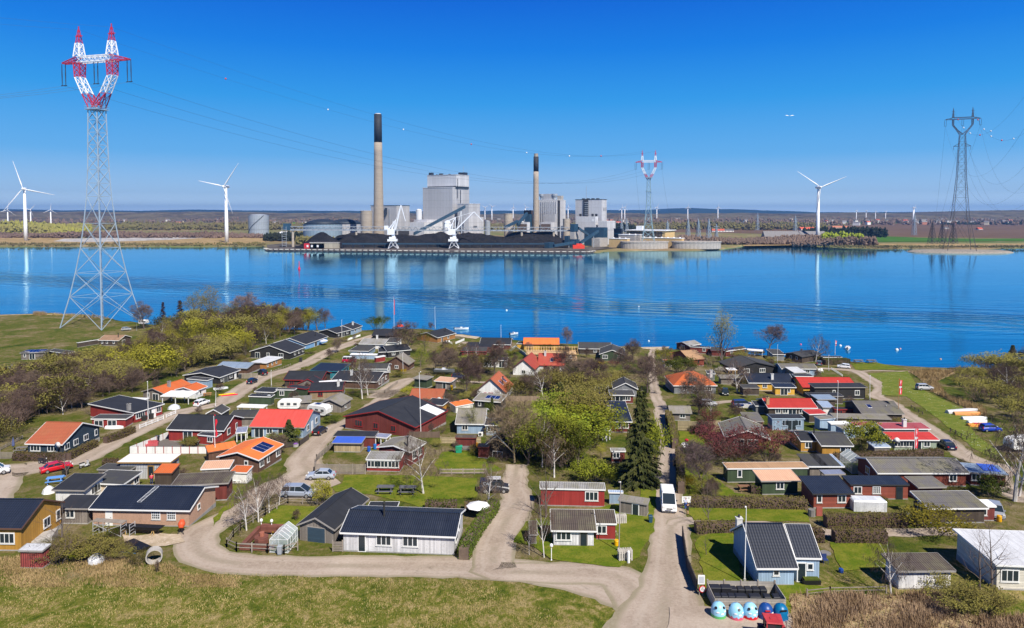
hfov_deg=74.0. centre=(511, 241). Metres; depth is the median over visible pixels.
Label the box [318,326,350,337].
house
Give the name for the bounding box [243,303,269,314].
bare tree
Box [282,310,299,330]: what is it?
bare tree
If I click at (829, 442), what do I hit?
cabin
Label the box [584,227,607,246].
coal bunker
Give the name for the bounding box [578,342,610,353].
house
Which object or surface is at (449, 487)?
lawn
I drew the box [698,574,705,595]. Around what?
speed sign
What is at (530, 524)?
shed
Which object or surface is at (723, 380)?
shed
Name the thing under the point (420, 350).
tree
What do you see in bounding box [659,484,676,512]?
van
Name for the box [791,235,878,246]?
bare thicket
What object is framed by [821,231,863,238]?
fresh green thicket
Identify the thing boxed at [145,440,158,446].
garden sofa
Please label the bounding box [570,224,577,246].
transfer tower
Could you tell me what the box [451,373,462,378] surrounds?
parked car
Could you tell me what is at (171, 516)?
window
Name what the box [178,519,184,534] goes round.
cement mixer
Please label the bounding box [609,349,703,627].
lane
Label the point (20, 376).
bare tree
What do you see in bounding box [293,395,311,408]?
shed
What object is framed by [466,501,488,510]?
parasol
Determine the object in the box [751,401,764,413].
shed
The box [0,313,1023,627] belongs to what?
ground
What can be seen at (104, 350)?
tree
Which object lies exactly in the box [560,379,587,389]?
shrub
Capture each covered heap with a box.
[42,486,54,494]
[87,553,104,565]
[168,404,180,409]
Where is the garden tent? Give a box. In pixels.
[850,495,886,511]
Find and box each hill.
[0,208,912,214]
[0,210,1023,222]
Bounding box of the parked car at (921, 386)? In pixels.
[915,383,933,390]
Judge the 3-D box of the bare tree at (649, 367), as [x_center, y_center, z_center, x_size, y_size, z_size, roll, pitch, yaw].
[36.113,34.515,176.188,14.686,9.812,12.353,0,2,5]
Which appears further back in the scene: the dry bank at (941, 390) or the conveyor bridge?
the conveyor bridge
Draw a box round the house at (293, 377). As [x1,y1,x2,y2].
[283,370,330,386]
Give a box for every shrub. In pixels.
[26,530,87,565]
[29,535,71,562]
[40,531,72,546]
[47,530,87,559]
[50,534,87,547]
[56,531,89,544]
[59,526,122,560]
[64,545,94,559]
[66,532,104,553]
[87,533,118,550]
[92,541,124,557]
[96,548,124,561]
[99,537,131,552]
[104,526,123,535]
[107,537,138,551]
[111,543,136,558]
[123,545,152,563]
[178,438,199,446]
[182,436,196,443]
[265,431,284,440]
[291,427,302,437]
[305,348,315,353]
[307,477,332,504]
[323,414,340,422]
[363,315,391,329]
[391,371,402,376]
[400,385,414,395]
[430,438,441,445]
[432,372,447,377]
[433,422,450,432]
[436,344,459,359]
[457,341,472,351]
[458,391,472,399]
[468,443,477,451]
[469,351,500,370]
[473,357,493,372]
[483,401,494,417]
[484,410,571,454]
[485,451,501,458]
[492,388,511,393]
[494,451,510,460]
[502,377,533,395]
[505,347,518,354]
[507,403,539,427]
[514,412,584,458]
[517,403,602,448]
[521,366,561,390]
[521,411,597,462]
[528,420,607,467]
[530,388,590,410]
[537,369,573,390]
[541,366,583,385]
[545,384,615,412]
[547,377,595,396]
[551,383,606,404]
[551,399,628,436]
[556,391,598,411]
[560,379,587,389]
[567,401,617,426]
[569,455,616,481]
[570,366,599,384]
[574,413,618,447]
[579,374,612,392]
[597,371,622,390]
[599,466,619,483]
[602,370,628,378]
[635,410,675,475]
[651,347,677,369]
[652,348,673,359]
[664,356,698,372]
[685,475,695,488]
[688,475,716,492]
[689,418,749,455]
[695,416,715,425]
[696,408,718,419]
[697,353,718,366]
[699,408,722,420]
[699,432,727,445]
[705,433,767,460]
[709,442,743,461]
[718,456,732,464]
[732,442,759,458]
[738,419,802,461]
[739,438,760,455]
[758,442,779,450]
[841,417,891,451]
[851,443,862,451]
[857,438,868,446]
[891,416,914,421]
[893,505,920,519]
[895,499,979,536]
[916,574,993,614]
[918,568,970,598]
[924,586,967,617]
[938,586,985,610]
[948,485,961,489]
[956,580,1010,617]
[956,580,1021,616]
[971,350,1023,367]
[975,472,1011,496]
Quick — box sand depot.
[56,237,208,241]
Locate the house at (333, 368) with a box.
[310,363,349,378]
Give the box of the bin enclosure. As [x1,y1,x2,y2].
[706,579,785,608]
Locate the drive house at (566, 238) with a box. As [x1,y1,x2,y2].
[564,236,579,245]
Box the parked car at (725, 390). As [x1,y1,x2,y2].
[722,387,728,395]
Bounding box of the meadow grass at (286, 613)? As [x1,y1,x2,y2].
[0,572,579,627]
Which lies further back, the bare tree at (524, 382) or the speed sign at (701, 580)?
the bare tree at (524, 382)
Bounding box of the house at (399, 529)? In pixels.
[339,501,465,554]
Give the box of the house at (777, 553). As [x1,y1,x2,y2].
[730,514,821,584]
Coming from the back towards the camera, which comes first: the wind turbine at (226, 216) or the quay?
the wind turbine at (226, 216)
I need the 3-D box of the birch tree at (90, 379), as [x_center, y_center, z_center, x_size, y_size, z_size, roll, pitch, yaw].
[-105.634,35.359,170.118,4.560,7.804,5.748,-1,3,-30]
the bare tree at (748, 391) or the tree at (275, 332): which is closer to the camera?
the bare tree at (748, 391)
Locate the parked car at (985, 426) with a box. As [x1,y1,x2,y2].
[978,423,1001,431]
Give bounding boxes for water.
[0,246,1023,367]
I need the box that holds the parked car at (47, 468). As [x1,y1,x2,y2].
[39,460,72,473]
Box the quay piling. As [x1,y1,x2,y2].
[265,249,592,253]
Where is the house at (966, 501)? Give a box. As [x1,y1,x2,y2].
[910,490,988,522]
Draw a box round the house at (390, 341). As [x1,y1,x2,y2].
[386,337,400,344]
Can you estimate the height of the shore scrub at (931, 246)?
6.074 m
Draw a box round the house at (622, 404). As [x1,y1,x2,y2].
[596,401,632,432]
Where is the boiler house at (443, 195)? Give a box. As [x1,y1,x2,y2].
[423,166,469,234]
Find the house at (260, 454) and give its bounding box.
[205,437,283,472]
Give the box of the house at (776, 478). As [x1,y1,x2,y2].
[722,461,808,494]
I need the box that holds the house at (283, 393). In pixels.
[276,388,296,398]
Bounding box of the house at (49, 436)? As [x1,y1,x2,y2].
[24,421,101,452]
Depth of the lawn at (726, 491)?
101.87 m
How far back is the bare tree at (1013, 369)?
182.34 m
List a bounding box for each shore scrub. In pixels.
[0,241,265,245]
[817,244,1023,247]
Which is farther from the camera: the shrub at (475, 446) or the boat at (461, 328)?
the boat at (461, 328)
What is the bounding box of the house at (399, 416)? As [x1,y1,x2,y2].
[343,395,447,435]
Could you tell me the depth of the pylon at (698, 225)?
1118.96 m
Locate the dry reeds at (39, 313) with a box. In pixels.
[33,311,47,315]
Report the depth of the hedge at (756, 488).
99.67 m
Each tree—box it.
[0,374,14,386]
[0,388,37,423]
[0,390,15,400]
[0,402,15,418]
[4,366,33,379]
[5,383,38,401]
[8,369,32,384]
[14,396,36,420]
[16,361,37,368]
[20,370,60,384]
[21,381,55,414]
[29,496,84,539]
[37,389,54,413]
[48,390,72,414]
[49,357,78,369]
[49,378,86,411]
[50,448,79,475]
[61,350,83,358]
[63,359,80,373]
[63,366,87,375]
[67,382,91,408]
[69,388,97,407]
[76,357,92,364]
[81,368,98,394]
[84,366,98,391]
[90,353,115,363]
[93,377,116,395]
[97,370,117,393]
[98,346,118,357]
[115,345,132,355]
[120,368,145,391]
[122,338,142,346]
[125,358,140,369]
[126,341,146,355]
[128,300,153,328]
[133,344,157,371]
[134,331,150,342]
[135,348,157,378]
[142,328,168,343]
[145,336,158,343]
[149,363,165,379]
[150,379,161,386]
[154,322,169,333]
[157,316,174,331]
[159,302,166,317]
[164,327,177,342]
[165,359,180,376]
[166,334,177,344]
[166,356,180,376]
[172,349,192,372]
[174,318,193,335]
[176,300,184,315]
[176,322,190,337]
[179,287,206,310]
[179,351,189,371]
[181,338,199,366]
[189,284,221,313]
[190,325,207,339]
[194,406,202,412]
[197,311,215,319]
[209,321,230,332]
[214,383,225,389]
[217,310,237,319]
[219,302,236,310]
[221,301,243,313]
[222,292,260,311]
[224,305,247,318]
[224,342,237,357]
[225,480,259,532]
[233,307,250,315]
[237,327,255,351]
[237,470,278,521]
[238,342,252,356]
[241,304,261,316]
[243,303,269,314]
[243,325,262,345]
[244,321,256,336]
[250,302,273,314]
[253,473,281,512]
[257,310,270,317]
[258,325,270,341]
[261,307,276,313]
[266,471,291,503]
[267,309,283,333]
[268,430,287,441]
[269,324,280,339]
[271,302,288,314]
[273,314,286,334]
[279,440,286,453]
[281,419,299,442]
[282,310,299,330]
[286,314,303,334]
[287,312,301,330]
[288,390,298,397]
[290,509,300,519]
[294,308,310,329]
[301,306,327,329]
[303,306,318,330]
[316,308,335,327]
[324,349,333,357]
[331,337,341,352]
[343,353,374,398]
[348,355,358,362]
[350,357,381,395]
[385,320,421,347]
[391,430,448,493]
[413,325,436,353]
[415,343,427,366]
[426,350,443,367]
[433,347,460,373]
[443,391,453,401]
[447,395,459,404]
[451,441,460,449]
[453,354,490,391]
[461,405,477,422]
[463,341,470,355]
[471,389,480,397]
[472,343,480,354]
[475,461,505,500]
[480,339,508,374]
[482,393,540,462]
[488,397,494,416]
[501,356,516,377]
[510,420,549,464]
[516,374,531,393]
[518,369,538,389]
[520,456,568,517]
[522,411,567,448]
[522,518,536,554]
[523,342,533,349]
[525,368,554,394]
[527,412,557,466]
[528,486,559,557]
[533,430,575,477]
[536,427,570,469]
[539,408,589,457]
[546,381,564,409]
[551,345,575,364]
[558,355,593,381]
[562,326,573,341]
[565,422,602,470]
[580,360,599,368]
[581,369,606,389]
[583,347,590,354]
[588,358,609,372]
[595,441,606,458]
[608,347,633,369]
[616,390,664,492]
[618,415,627,433]
[624,338,641,359]
[625,354,672,392]
[636,353,654,373]
[670,439,727,486]
[676,369,715,414]
[690,475,720,519]
[691,396,711,411]
[694,419,709,431]
[701,389,718,415]
[701,482,718,495]
[703,305,740,359]
[704,478,725,494]
[712,358,754,392]
[726,403,744,416]
[744,388,752,395]
[753,324,789,348]
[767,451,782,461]
[807,333,833,361]
[812,369,820,376]
[862,532,915,595]
[951,410,1023,501]
[953,521,1013,586]
[967,518,1022,587]
[986,370,1011,395]
[987,367,1004,375]
[988,363,1023,394]
[988,419,1023,495]
[1003,366,1022,377]
[1009,345,1018,359]
[1012,396,1023,417]
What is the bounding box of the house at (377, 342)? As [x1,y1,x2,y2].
[359,335,387,348]
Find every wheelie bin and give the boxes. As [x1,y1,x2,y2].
[141,415,146,420]
[148,413,153,418]
[277,545,282,554]
[455,445,461,452]
[648,514,652,522]
[709,584,720,592]
[713,593,720,597]
[719,584,731,592]
[720,593,727,597]
[727,593,734,597]
[731,585,736,592]
[734,593,747,597]
[736,586,744,592]
[743,586,751,597]
[748,593,761,598]
[751,586,759,592]
[758,586,767,598]
[763,593,770,598]
[772,593,779,598]
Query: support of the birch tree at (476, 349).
on the ground at (18, 333)
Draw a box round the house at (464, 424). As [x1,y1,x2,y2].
[455,408,503,435]
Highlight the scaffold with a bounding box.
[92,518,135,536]
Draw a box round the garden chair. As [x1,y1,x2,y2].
[822,554,828,560]
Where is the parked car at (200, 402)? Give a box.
[193,398,209,406]
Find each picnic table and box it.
[14,446,27,452]
[45,475,65,484]
[376,485,394,494]
[398,485,416,494]
[736,484,749,491]
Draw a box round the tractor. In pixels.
[757,613,787,627]
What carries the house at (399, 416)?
on the ground at (18, 333)
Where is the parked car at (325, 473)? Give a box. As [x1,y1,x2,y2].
[306,468,335,479]
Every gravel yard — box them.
[274,478,340,498]
[667,606,791,627]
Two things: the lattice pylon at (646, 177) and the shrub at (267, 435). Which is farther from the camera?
the lattice pylon at (646, 177)
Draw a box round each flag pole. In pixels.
[213,415,217,441]
[419,371,420,431]
[618,481,620,548]
[743,506,746,580]
[898,379,901,408]
[914,427,917,448]
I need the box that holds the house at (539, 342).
[523,337,559,349]
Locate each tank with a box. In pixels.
[248,214,268,234]
[303,219,341,236]
[334,219,360,234]
[416,209,421,219]
[485,220,489,234]
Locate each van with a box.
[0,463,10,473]
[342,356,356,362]
[479,476,508,493]
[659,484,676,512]
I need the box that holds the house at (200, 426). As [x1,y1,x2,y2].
[166,414,243,444]
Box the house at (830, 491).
[798,475,909,507]
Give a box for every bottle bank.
[711,599,725,619]
[728,600,743,620]
[743,600,757,620]
[758,600,773,619]
[773,601,788,620]
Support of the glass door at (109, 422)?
in the house at (124, 411)
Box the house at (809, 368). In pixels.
[776,363,817,374]
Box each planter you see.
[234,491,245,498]
[801,576,820,584]
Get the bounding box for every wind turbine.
[3,162,52,240]
[201,164,237,241]
[799,172,846,234]
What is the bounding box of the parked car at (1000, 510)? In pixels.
[988,499,1005,518]
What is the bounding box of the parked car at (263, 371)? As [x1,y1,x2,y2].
[257,369,267,375]
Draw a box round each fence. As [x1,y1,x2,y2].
[0,435,22,450]
[0,451,13,458]
[129,431,168,452]
[130,446,205,453]
[139,415,163,428]
[226,497,317,546]
[226,537,297,554]
[238,373,257,378]
[281,434,308,447]
[314,442,332,469]
[314,463,365,473]
[332,540,342,551]
[360,381,397,392]
[409,431,439,437]
[440,437,480,442]
[440,468,485,473]
[506,396,546,400]
[509,346,525,355]
[678,420,720,430]
[682,526,697,591]
[806,585,886,596]
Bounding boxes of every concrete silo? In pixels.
[360,211,372,232]
[504,214,512,236]
[563,219,569,239]
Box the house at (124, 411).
[88,395,164,426]
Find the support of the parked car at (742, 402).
on the ground at (18, 333)
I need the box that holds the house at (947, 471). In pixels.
[855,457,969,486]
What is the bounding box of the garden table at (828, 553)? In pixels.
[820,550,830,555]
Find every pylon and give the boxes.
[60,23,138,330]
[636,150,660,240]
[685,219,690,235]
[696,219,700,236]
[706,219,711,237]
[755,213,759,229]
[911,213,916,234]
[927,222,936,243]
[937,222,946,243]
[943,108,981,250]
[948,222,957,243]
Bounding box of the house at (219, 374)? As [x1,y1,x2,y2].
[182,365,240,383]
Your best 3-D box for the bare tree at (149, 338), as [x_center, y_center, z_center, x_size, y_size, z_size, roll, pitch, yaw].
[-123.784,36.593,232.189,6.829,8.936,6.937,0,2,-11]
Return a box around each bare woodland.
[0,215,1023,224]
[0,230,262,237]
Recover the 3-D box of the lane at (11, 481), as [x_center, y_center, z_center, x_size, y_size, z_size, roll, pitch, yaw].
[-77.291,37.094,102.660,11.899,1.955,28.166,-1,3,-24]
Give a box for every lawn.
[213,485,246,525]
[262,505,315,525]
[333,474,477,506]
[434,449,501,473]
[514,486,656,566]
[678,431,707,446]
[683,506,809,521]
[685,465,748,496]
[695,533,842,613]
[830,542,886,570]
[851,362,903,369]
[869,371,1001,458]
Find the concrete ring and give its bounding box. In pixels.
[145,546,162,564]
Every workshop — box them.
[609,237,629,247]
[618,233,641,240]
[641,237,683,247]
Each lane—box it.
[0,461,44,497]
[35,335,372,465]
[173,378,615,627]
[457,380,557,384]
[468,464,640,609]
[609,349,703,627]
[666,517,960,536]
[716,400,751,403]
[819,367,1023,501]
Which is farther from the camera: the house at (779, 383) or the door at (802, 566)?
the house at (779, 383)
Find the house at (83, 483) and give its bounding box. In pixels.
[51,473,105,500]
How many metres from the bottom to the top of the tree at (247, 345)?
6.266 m
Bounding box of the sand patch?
[122,533,184,545]
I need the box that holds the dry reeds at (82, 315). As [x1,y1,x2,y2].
[52,312,108,318]
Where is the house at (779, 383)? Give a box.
[740,372,796,394]
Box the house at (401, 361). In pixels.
[386,352,414,369]
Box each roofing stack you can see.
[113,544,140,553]
[118,523,164,534]
[125,538,150,552]
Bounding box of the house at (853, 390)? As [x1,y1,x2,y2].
[808,383,866,398]
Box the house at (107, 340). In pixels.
[76,333,130,346]
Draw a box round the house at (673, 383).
[664,369,717,392]
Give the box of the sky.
[0,0,1023,211]
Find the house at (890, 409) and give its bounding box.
[843,400,904,421]
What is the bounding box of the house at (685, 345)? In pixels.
[676,340,700,349]
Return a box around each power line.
[69,87,621,183]
[97,84,638,183]
[140,85,648,182]
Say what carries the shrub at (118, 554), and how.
on the ground at (18, 333)
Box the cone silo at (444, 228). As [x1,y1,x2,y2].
[443,220,450,233]
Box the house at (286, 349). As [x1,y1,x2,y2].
[249,339,305,358]
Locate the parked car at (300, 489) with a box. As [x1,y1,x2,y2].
[280,482,315,497]
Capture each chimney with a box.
[373,113,383,233]
[533,153,538,232]
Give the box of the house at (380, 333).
[371,328,395,338]
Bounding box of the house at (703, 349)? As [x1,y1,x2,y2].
[690,345,710,353]
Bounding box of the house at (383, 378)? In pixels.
[331,369,389,388]
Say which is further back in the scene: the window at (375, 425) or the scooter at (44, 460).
the window at (375, 425)
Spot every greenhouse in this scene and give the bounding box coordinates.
[269,521,297,552]
[840,449,859,473]
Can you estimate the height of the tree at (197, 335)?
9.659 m
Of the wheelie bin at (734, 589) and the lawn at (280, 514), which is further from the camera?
the lawn at (280, 514)
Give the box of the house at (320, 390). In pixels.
[308,379,345,399]
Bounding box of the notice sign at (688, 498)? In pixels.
[682,496,690,507]
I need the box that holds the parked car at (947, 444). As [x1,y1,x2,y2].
[937,439,956,449]
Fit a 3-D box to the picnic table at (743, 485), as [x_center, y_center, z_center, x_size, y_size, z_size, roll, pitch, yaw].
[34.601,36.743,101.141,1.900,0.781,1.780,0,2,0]
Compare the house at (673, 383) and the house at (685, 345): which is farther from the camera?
the house at (685, 345)
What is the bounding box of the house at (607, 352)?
[599,344,624,360]
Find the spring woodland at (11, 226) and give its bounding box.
[0,219,92,233]
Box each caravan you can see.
[278,398,303,408]
[307,402,331,415]
[1003,434,1023,449]
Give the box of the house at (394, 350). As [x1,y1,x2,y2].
[379,344,411,357]
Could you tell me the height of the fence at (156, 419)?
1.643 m
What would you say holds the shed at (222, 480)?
on the ground at (18, 333)
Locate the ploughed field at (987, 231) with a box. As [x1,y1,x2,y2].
[636,223,1023,237]
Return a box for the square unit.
[575,198,614,244]
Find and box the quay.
[268,247,594,253]
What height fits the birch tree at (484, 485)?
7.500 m
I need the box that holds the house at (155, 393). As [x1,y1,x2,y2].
[141,379,207,400]
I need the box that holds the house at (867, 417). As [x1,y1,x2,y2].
[829,413,891,424]
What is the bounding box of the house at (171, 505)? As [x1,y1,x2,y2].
[61,484,218,526]
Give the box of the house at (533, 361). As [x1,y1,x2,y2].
[512,350,564,374]
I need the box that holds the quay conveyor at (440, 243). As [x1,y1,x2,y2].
[342,243,544,247]
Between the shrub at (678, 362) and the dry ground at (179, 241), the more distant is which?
the dry ground at (179, 241)
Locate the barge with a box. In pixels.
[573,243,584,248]
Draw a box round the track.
[855,370,908,371]
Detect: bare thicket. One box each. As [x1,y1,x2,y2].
[295,235,334,244]
[677,233,823,245]
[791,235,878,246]
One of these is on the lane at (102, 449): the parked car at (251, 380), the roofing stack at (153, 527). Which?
the parked car at (251, 380)
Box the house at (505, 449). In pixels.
[486,427,520,457]
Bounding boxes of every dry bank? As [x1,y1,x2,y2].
[789,593,1022,627]
[910,371,985,415]
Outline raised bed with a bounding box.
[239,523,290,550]
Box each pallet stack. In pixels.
[615,513,626,523]
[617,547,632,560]
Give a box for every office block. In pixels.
[614,228,622,237]
[626,226,674,237]
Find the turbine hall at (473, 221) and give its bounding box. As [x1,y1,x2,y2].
[457,203,483,233]
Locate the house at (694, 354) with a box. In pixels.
[672,349,704,365]
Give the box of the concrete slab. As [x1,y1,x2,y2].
[31,528,57,542]
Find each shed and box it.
[18,543,50,568]
[20,349,51,359]
[49,349,72,355]
[97,463,136,472]
[153,463,180,484]
[171,471,235,500]
[187,376,213,388]
[200,460,233,471]
[205,404,229,414]
[217,361,259,372]
[230,409,258,425]
[231,465,252,483]
[248,394,274,404]
[254,387,279,398]
[287,384,309,395]
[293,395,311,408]
[309,242,339,248]
[319,379,341,381]
[320,392,352,412]
[331,436,365,451]
[333,430,378,447]
[369,501,399,505]
[374,355,384,362]
[378,347,386,357]
[413,375,433,387]
[429,398,447,409]
[434,376,456,389]
[449,399,473,412]
[455,434,476,448]
[461,347,487,355]
[466,342,492,349]
[477,443,489,458]
[516,341,523,348]
[529,520,537,543]
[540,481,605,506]
[608,490,622,503]
[610,448,625,462]
[618,494,649,515]
[705,370,715,379]
[709,347,724,355]
[717,374,739,383]
[740,384,759,394]
[740,412,763,424]
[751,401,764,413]
[761,231,824,236]
[784,367,806,375]
[792,374,813,377]
[797,454,844,476]
[805,392,843,403]
[810,394,836,406]
[814,415,835,429]
[816,401,833,414]
[821,356,841,358]
[827,421,848,430]
[832,407,852,412]
[835,424,854,437]
[867,441,890,450]
[881,552,955,588]
[904,476,946,497]
[960,462,1007,486]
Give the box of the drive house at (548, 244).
[544,242,553,247]
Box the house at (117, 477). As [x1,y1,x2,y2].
[100,469,142,491]
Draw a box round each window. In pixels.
[0,533,14,544]
[30,445,40,451]
[43,515,50,529]
[47,445,57,451]
[56,509,60,521]
[64,442,69,449]
[65,510,74,518]
[73,438,78,445]
[91,484,96,494]
[95,482,100,492]
[134,476,138,484]
[151,511,160,518]
[156,406,160,412]
[167,512,175,520]
[207,437,212,442]
[260,458,263,467]
[266,428,272,432]
[355,419,361,426]
[367,460,378,467]
[373,422,377,429]
[375,536,391,546]
[378,461,387,466]
[388,461,398,467]
[390,425,395,431]
[402,537,418,547]
[462,425,467,430]
[555,532,570,540]
[585,491,598,501]
[597,525,606,534]
[612,452,619,458]
[622,396,629,400]
[737,470,742,477]
[772,570,779,576]
[775,409,780,413]
[776,482,784,489]
[782,409,787,413]
[782,420,787,425]
[805,442,811,447]
[806,563,813,570]
[817,495,821,502]
[837,495,845,501]
[853,486,861,493]
[865,465,869,474]
[872,486,880,492]
[901,441,906,446]
[907,441,912,446]
[923,441,929,446]
[949,474,957,481]
[971,473,980,480]
[1000,569,1019,582]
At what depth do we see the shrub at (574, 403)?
141.66 m
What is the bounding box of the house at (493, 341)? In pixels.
[479,337,512,348]
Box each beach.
[0,314,68,315]
[455,334,478,338]
[641,347,668,349]
[743,243,1023,245]
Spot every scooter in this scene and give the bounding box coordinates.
[38,457,47,462]
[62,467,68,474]
[79,459,90,468]
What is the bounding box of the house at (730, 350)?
[718,346,745,356]
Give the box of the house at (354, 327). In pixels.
[340,321,361,334]
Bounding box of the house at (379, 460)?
[366,436,426,471]
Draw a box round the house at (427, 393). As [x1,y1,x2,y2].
[409,388,447,400]
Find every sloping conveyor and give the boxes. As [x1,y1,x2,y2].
[413,205,464,234]
[504,220,517,231]
[516,212,527,225]
[553,241,574,246]
[578,227,588,235]
[579,230,598,246]
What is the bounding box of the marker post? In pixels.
[627,550,629,562]
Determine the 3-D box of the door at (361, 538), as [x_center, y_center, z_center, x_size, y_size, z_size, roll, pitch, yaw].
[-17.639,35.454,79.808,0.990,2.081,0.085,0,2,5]
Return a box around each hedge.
[11,451,67,461]
[66,439,99,459]
[102,426,136,442]
[102,457,118,465]
[424,497,457,508]
[457,498,500,559]
[464,499,485,511]
[665,409,672,422]
[666,415,679,448]
[675,444,685,493]
[689,494,808,509]
[693,518,745,534]
[750,482,761,494]
[811,525,825,542]
[822,357,850,364]
[822,510,908,528]
[830,526,888,543]
[832,447,944,461]
[912,511,926,527]
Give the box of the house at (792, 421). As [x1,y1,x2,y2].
[767,414,804,429]
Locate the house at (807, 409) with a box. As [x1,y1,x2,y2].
[756,396,826,422]
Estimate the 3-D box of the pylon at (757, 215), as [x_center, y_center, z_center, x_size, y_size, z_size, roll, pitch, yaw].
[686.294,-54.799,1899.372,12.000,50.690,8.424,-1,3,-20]
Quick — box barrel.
[996,515,1001,521]
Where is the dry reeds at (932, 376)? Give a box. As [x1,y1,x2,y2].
[909,368,989,416]
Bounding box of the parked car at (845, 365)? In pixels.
[837,363,850,368]
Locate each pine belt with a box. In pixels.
[263,231,302,240]
[615,222,635,231]
[802,225,888,237]
[919,219,1021,224]
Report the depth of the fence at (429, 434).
131.22 m
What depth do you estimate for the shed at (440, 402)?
155.21 m
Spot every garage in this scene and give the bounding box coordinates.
[117,453,181,478]
[296,487,369,543]
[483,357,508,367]
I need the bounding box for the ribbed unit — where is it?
[518,194,565,238]
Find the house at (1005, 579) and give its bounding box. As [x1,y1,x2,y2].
[952,528,1023,590]
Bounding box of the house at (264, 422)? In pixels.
[249,409,321,437]
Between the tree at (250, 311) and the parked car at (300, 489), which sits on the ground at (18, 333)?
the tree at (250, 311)
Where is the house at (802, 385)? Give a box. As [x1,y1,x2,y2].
[793,377,853,394]
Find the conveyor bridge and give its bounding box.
[282,223,569,246]
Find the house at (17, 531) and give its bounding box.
[0,498,64,550]
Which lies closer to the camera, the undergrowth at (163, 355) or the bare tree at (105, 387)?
the bare tree at (105, 387)
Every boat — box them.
[104,425,123,428]
[433,367,454,372]
[454,327,468,329]
[945,408,977,413]
[952,411,980,415]
[960,416,986,419]
[966,420,986,422]
[966,423,977,426]
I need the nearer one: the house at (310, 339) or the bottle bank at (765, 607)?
the bottle bank at (765, 607)
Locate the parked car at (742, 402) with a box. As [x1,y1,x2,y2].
[731,399,750,407]
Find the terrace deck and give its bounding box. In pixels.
[149,438,204,446]
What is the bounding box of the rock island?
[906,249,1013,253]
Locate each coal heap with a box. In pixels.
[295,232,343,247]
[335,233,385,240]
[339,231,451,247]
[446,232,568,247]
[505,231,569,246]
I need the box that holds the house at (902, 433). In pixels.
[850,417,939,449]
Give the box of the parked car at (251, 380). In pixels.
[246,377,257,383]
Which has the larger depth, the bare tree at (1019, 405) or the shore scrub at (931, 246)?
the shore scrub at (931, 246)
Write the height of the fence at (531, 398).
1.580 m
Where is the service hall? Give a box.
[410,220,441,235]
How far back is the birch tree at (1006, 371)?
167.14 m
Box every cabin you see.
[252,356,282,368]
[304,243,323,248]
[550,509,616,545]
[667,405,691,420]
[789,428,816,451]
[806,431,853,453]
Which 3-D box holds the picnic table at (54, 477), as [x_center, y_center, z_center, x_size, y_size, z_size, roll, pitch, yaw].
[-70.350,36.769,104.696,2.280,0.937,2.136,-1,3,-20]
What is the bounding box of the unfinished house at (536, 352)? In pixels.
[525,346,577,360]
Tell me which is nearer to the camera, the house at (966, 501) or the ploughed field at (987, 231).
the house at (966, 501)
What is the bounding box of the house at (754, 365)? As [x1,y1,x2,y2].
[718,355,777,373]
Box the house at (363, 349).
[348,345,375,353]
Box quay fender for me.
[264,248,595,251]
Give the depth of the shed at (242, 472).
104.55 m
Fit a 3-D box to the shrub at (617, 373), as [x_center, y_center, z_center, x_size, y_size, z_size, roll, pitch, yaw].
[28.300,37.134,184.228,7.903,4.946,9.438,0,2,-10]
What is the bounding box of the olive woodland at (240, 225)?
[101,220,826,229]
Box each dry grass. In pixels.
[0,554,241,588]
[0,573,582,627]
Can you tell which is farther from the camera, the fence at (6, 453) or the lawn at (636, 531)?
the fence at (6, 453)
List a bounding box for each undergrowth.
[0,308,1023,436]
[98,301,282,375]
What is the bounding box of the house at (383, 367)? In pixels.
[359,363,391,371]
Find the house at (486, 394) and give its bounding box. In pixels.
[473,371,511,409]
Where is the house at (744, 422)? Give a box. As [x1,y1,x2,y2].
[718,416,771,448]
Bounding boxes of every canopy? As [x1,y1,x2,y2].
[160,390,198,403]
[235,426,247,441]
[237,404,267,409]
[350,353,377,358]
[375,433,390,443]
[747,348,762,355]
[819,469,845,475]
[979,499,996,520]
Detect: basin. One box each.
[620,241,668,248]
[671,241,721,248]
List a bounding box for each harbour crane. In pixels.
[384,205,405,248]
[445,212,482,248]
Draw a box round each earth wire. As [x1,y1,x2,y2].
[86,32,641,156]
[118,29,648,155]
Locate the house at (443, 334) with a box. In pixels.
[417,328,455,342]
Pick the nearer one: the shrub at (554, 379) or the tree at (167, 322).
the shrub at (554, 379)
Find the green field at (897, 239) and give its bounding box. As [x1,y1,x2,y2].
[877,236,1023,241]
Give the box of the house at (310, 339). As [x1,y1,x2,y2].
[274,330,327,348]
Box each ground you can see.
[0,222,1023,252]
[0,237,264,244]
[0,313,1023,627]
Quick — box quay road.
[267,243,615,249]
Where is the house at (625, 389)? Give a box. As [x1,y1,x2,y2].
[608,376,637,403]
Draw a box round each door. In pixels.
[29,353,34,359]
[94,420,103,426]
[105,511,112,525]
[107,420,116,425]
[147,466,153,478]
[152,393,158,399]
[152,407,155,417]
[183,431,192,439]
[254,428,263,437]
[255,352,259,357]
[278,428,284,434]
[307,526,325,542]
[358,535,365,551]
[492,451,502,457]
[579,532,587,545]
[632,503,638,514]
[780,388,787,394]
[787,420,796,429]
[788,409,796,413]
[797,562,806,581]
[840,447,850,452]
[896,486,902,499]
[911,441,921,449]
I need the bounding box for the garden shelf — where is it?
[808,507,822,516]
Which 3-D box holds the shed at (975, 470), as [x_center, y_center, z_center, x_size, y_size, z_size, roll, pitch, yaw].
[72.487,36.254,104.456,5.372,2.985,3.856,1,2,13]
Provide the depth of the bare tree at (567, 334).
257.44 m
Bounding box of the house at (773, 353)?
[766,349,785,360]
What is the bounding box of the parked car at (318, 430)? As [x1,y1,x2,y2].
[312,426,327,435]
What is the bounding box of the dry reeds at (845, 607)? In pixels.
[788,587,1023,627]
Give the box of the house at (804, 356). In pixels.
[784,350,821,362]

